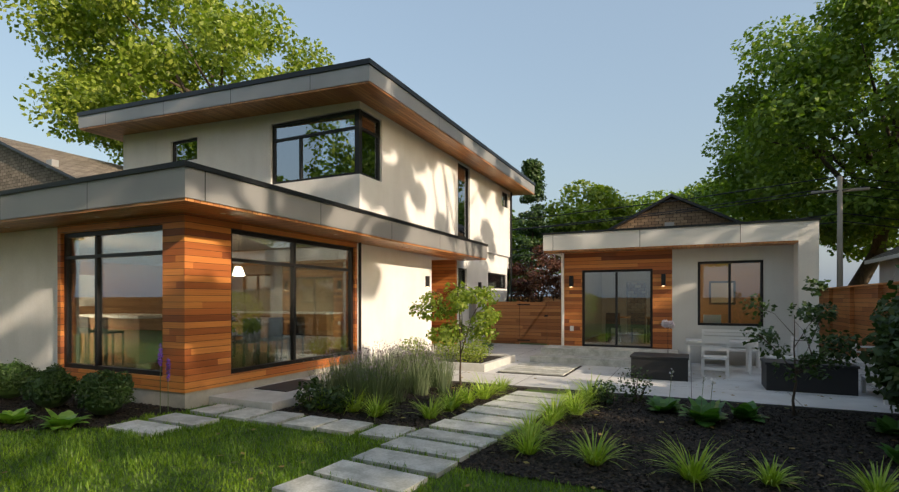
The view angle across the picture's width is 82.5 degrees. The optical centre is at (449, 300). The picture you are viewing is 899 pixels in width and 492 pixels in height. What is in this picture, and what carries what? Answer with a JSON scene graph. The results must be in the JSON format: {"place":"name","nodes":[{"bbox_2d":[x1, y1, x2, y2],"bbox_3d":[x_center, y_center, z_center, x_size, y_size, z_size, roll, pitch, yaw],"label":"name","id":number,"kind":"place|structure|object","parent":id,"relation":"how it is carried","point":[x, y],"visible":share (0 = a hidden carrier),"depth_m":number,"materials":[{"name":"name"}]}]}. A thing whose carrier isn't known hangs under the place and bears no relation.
{"place":"outdoors","nodes":[
{"label":"outdoors","id":0,"kind":"place"},
{"bbox_2d":[0,343,847,491],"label":"ground","id":1,"kind":"structure","parent":0,"point":[205,460],"depth_m":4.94,"materials":[{"name":"green plant"}]},
{"bbox_2d":[0,137,122,190],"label":"neighbouring house","id":2,"kind":"structure","parent":1,"relation":"on","point":[22,164],"depth_m":21.83,"materials":[{"name":"brown"}]},
{"bbox_2d":[0,0,334,165],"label":"tree","id":3,"kind":"object","parent":1,"relation":"on","point":[128,66],"visible":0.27,"depth_m":25.98,"materials":[{"name":"green plant"}]},
{"bbox_2d":[0,58,535,408],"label":"house","id":4,"kind":"structure","parent":1,"relation":"on","point":[221,239],"depth_m":10.05,"materials":[{"name":"paint"}]},
{"bbox_2d":[209,373,344,410],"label":"landing slab","id":5,"kind":"structure","parent":1,"relation":"on","point":[252,397],"depth_m":7.86,"materials":[{"name":"concrete"}]},
{"bbox_2d":[254,379,324,391],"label":"door mats","id":6,"kind":"object","parent":5,"relation":"on","point":[288,386],"depth_m":8.79,"materials":[{"name":"grey"}]},
{"bbox_2d":[106,362,581,491],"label":"path pavers","id":7,"kind":"object","parent":1,"relation":"on","point":[380,477],"visible":0.85,"depth_m":6.18,"materials":[{"name":"concrete"}]},
{"bbox_2d":[2,360,894,488],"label":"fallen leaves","id":8,"kind":"object","parent":1,"relation":"on","point":[592,487],"visible":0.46,"depth_m":5.57,"materials":[{"name":"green plant"}]},
{"bbox_2d":[0,383,898,491],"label":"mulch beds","id":9,"kind":"object","parent":1,"relation":"on","point":[677,476],"visible":0.17,"depth_m":5.60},
{"bbox_2d":[293,377,355,412],"bbox_3d":[-1.830,1.394,7.464,1.016,0.542,0.460,0,0,20],"label":"shrub","id":10,"kind":"object","parent":9,"relation":"on","point":[308,404],"visible":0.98,"depth_m":7.40,"materials":[{"name":"green plant"}]},
{"bbox_2d":[0,382,898,491],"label":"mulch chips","id":11,"kind":"object","parent":9,"relation":"on","point":[797,424],"visible":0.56,"depth_m":5.88,"materials":[{"name":"black wood"}]},
{"bbox_2d":[0,358,41,399],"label":"boxwood shrub","id":12,"kind":"object","parent":11,"relation":"on","point":[13,378],"visible":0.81,"depth_m":8.16,"materials":[{"name":"green plant"}]},
{"bbox_2d":[19,362,80,409],"bbox_3d":[-5.859,1.277,7.575,0.816,0.708,0.730,0,0,25],"label":"boxwood shrub","id":13,"kind":"object","parent":11,"relation":"on","point":[51,388],"visible":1,"depth_m":7.42,"materials":[{"name":"green plant"}]},
{"bbox_2d":[74,368,135,416],"bbox_3d":[-4.774,1.290,7.106,0.740,0.681,0.763,0,0,25],"label":"boxwood shrub","id":14,"kind":"object","parent":11,"relation":"on","point":[100,393],"visible":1,"depth_m":6.94,"materials":[{"name":"green plant"}]},
{"bbox_2d":[157,343,170,412],"bbox_3d":[-4.075,1.122,7.323,0.182,1.018,0.078,0,0,-21],"label":"purple flower","id":15,"kind":"object","parent":11,"relation":"on","point":[160,349],"visible":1,"depth_m":7.30,"materials":[{"name":"purple plant"}]},
{"bbox_2d":[303,339,459,409],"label":"lavender plants","id":16,"kind":"object","parent":11,"relation":"on","point":[405,372],"visible":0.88,"depth_m":8.40,"materials":[{"name":"green plant"}]},
{"bbox_2d":[0,368,898,463],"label":"hosta plants","id":17,"kind":"object","parent":11,"relation":"on","point":[703,412],"visible":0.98,"depth_m":6.67,"materials":[{"name":"green plant"}]},
{"bbox_2d":[408,280,502,386],"bbox_3d":[0.225,0.630,9.623,1.730,2.008,1.591,0,0,-28],"label":"tree","id":18,"kind":"object","parent":11,"relation":"on","point":[462,299],"visible":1,"depth_m":9.44,"materials":[{"name":"green plant"}]},
{"bbox_2d":[302,373,898,491],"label":"grass clump","id":19,"kind":"object","parent":11,"relation":"on","point":[532,435],"depth_m":5.42,"materials":[{"name":"green plant"}]},
{"bbox_2d":[592,365,652,404],"bbox_3d":[2.707,1.336,8.090,1.093,0.602,0.595,0,0,-12],"label":"perennial plant","id":20,"kind":"object","parent":11,"relation":"on","point":[611,395],"visible":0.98,"depth_m":8.02,"materials":[{"name":"green plant"}]},
{"bbox_2d":[739,276,863,415],"bbox_3d":[4.850,0.653,7.147,1.461,1.960,1.417,0,0,25],"label":"tree","id":21,"kind":"object","parent":11,"relation":"on","point":[811,360],"visible":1,"depth_m":6.88,"materials":[{"name":"green plant"}]},
{"bbox_2d":[858,265,898,413],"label":"shrub","id":22,"kind":"object","parent":9,"relation":"on","point":[883,354],"visible":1,"depth_m":6.34,"materials":[{"name":"green plant"}]},
{"bbox_2d":[486,301,560,344],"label":"fence gate","id":23,"kind":"structure","parent":1,"relation":"on","point":[519,322],"depth_m":18.33,"materials":[{"name":"brown wood"}]},
{"bbox_2d":[509,210,542,294],"bbox_3d":[4.061,-3.149,41.244,9.667,9.602,9.384,0,0,25],"label":"tree","id":24,"kind":"object","parent":1,"relation":"on","point":[515,235],"visible":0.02,"depth_m":38.86,"materials":[{"name":"green plant"}]},
{"bbox_2d":[509,158,553,301],"bbox_3d":[4.825,-3.312,30.060,2.751,9.920,3.448,0,0,25],"label":"conifer tree","id":25,"kind":"object","parent":1,"relation":"on","point":[533,170],"visible":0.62,"depth_m":29.46,"materials":[{"name":"green plant"}]},
{"bbox_2d":[509,296,560,301],"bbox_3d":[8.804,0.681,34.795,80.000,1.900,0.050,0,0,25],"label":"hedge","id":26,"kind":"object","parent":1,"relation":"on","point":[551,299],"depth_m":35.70,"materials":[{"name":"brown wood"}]},
{"bbox_2d":[509,244,560,301],"bbox_3d":[3.727,-0.373,21.748,2.616,4.024,2.959,0,0,-22],"label":"plum tree","id":27,"kind":"object","parent":1,"relation":"on","point":[527,286],"visible":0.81,"depth_m":21.29,"materials":[{"name":"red plant"}]},
{"bbox_2d":[534,179,642,273],"bbox_3d":[11.395,-3.814,39.505,8.912,10.964,9.918,0,0,25],"label":"tree","id":28,"kind":"object","parent":1,"relation":"on","point":[595,194],"visible":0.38,"depth_m":37.92,"materials":[{"name":"green plant"}]},
{"bbox_2d":[600,190,736,220],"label":"tree","id":29,"kind":"object","parent":1,"relation":"on","point":[647,200],"visible":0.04,"depth_m":46.86,"materials":[{"name":"green plant"}]},
{"bbox_2d":[609,194,741,334],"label":"neighboring house roof","id":30,"kind":"structure","parent":1,"relation":"on","point":[709,216],"depth_m":23.24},
{"bbox_2d":[512,176,898,286],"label":"utility pole","id":31,"kind":"object","parent":1,"relation":"on","point":[840,190],"visible":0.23,"depth_m":19.46,"materials":[{"name":"beige wood"}]},
{"bbox_2d":[671,176,781,221],"bbox_3d":[21.814,-4.237,39.669,11.518,11.773,11.061,0,0,-37],"label":"tree","id":32,"kind":"object","parent":1,"relation":"on","point":[685,193],"visible":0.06,"depth_m":38.62,"materials":[{"name":"green plant"}]},
{"bbox_2d":[689,0,898,285],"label":"tree","id":33,"kind":"object","parent":1,"relation":"on","point":[776,129],"visible":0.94,"depth_m":23.12,"materials":[{"name":"green plant"}]},
{"bbox_2d":[819,281,898,355],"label":"fence","id":34,"kind":"object","parent":1,"relation":"on","point":[856,305],"visible":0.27,"depth_m":14.51,"materials":[{"name":"brown wood"}]},
{"bbox_2d":[864,246,898,282],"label":"neighbour house","id":35,"kind":"structure","parent":1,"relation":"on","point":[888,261],"depth_m":20.18,"materials":[{"name":"paint"}]},
{"bbox_2d":[0,0,898,295],"label":"sky","id":36,"kind":"structure","parent":0,"point":[622,95],"materials":[{"name":"blue"}]},
{"bbox_2d":[353,343,898,415],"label":"patio","id":37,"kind":"structure","parent":0,"point":[741,384],"depth_m":9.51,"materials":[{"name":"concrete"}]},
{"bbox_2d":[380,351,514,371],"bbox_3d":[0.011,1.496,12.826,2.700,0.170,2.200,0,0,25],"label":"raised planter","id":38,"kind":"object","parent":37,"relation":"on","point":[490,362],"visible":0.48,"depth_m":12.01,"materials":[{"name":"concrete"}]},
{"bbox_2d":[398,336,493,362],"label":"shrubs","id":39,"kind":"object","parent":38,"relation":"on","point":[468,351],"visible":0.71,"depth_m":12.52,"materials":[{"name":"green plant"}]},
{"bbox_2d":[530,345,677,367],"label":"guest steps","id":40,"kind":"structure","parent":37,"relation":"on","point":[599,356],"depth_m":12.85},
{"bbox_2d":[630,352,688,381],"bbox_3d":[4.320,1.351,10.533,1.090,0.460,0.840,0,0,25],"label":"fire table","id":41,"kind":"object","parent":37,"relation":"on","point":[658,366],"visible":0.98,"depth_m":10.18,"materials":[{"name":"black"}]},
{"bbox_2d":[661,320,674,328],"bbox_3d":[4.751,1.000,11.157,0.295,1.161,0.192,0,0,25],"label":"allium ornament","id":42,"kind":"object","parent":37,"relation":"on","point":[667,324],"visible":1,"depth_m":11.12,"materials":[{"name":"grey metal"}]},
{"bbox_2d":[542,217,820,365],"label":"guest house","id":43,"kind":"structure","parent":37,"relation":"on","point":[697,278],"depth_m":13.03,"materials":[{"name":"white paint"}]},
{"bbox_2d":[701,337,728,377],"bbox_3d":[5.524,1.166,10.687,0.500,0.830,0.500,0,0,25],"label":"patio chair","id":44,"kind":"object","parent":37,"relation":"on","point":[715,339],"visible":1,"depth_m":10.48,"materials":[{"name":"white paint"}]},
{"bbox_2d":[686,338,753,374],"bbox_3d":[5.943,1.236,11.346,1.300,0.690,0.750,0,0,25],"label":"patio table","id":45,"kind":"object","parent":37,"relation":"on","point":[732,343],"visible":0.75,"depth_m":11.09,"materials":[{"name":"white paint"}]},
{"bbox_2d":[702,329,760,368],"bbox_3d":[6.683,1.146,12.220,1.200,0.870,0.460,0,0,25],"label":"bench","id":46,"kind":"object","parent":37,"relation":"on","point":[758,357],"visible":0.56,"depth_m":12.29,"materials":[{"name":"white paint"}]},
{"bbox_2d":[765,336,796,358],"bbox_3d":[6.910,1.166,10.700,0.500,0.830,0.500,0,0,25],"label":"patio chair","id":47,"kind":"object","parent":37,"relation":"on","point":[785,356],"visible":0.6,"depth_m":10.63,"materials":[{"name":"white paint"}]},
{"bbox_2d":[760,358,859,395],"bbox_3d":[6.304,1.336,9.052,1.340,0.490,0.740,0,0,25],"label":"planter box","id":48,"kind":"object","parent":37,"relation":"on","point":[843,380],"visible":0.83,"depth_m":8.74,"materials":[{"name":"black metal"}]},
{"bbox_2d":[873,284,898,337],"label":"tall shrub","id":49,"kind":"object","parent":37,"relation":"on","point":[893,304],"visible":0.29,"depth_m":9.78,"materials":[{"name":"green plant"}]},
{"bbox_2d":[842,360,873,366],"bbox_3d":[7.966,1.381,9.654,0.800,0.400,0.600,0,0,25],"label":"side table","id":50,"kind":"object","parent":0,"point":[861,365],"visible":0.04,"depth_m":9.49,"materials":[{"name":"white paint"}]},
{"bbox_2d":[852,344,888,404],"bbox_3d":[7.261,1.181,8.383,0.700,0.800,1.700,0,0,25],"label":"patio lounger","id":51,"kind":"object","parent":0,"point":[863,376],"visible":0.23,"depth_m":8.83,"materials":[{"name":"white paint"}]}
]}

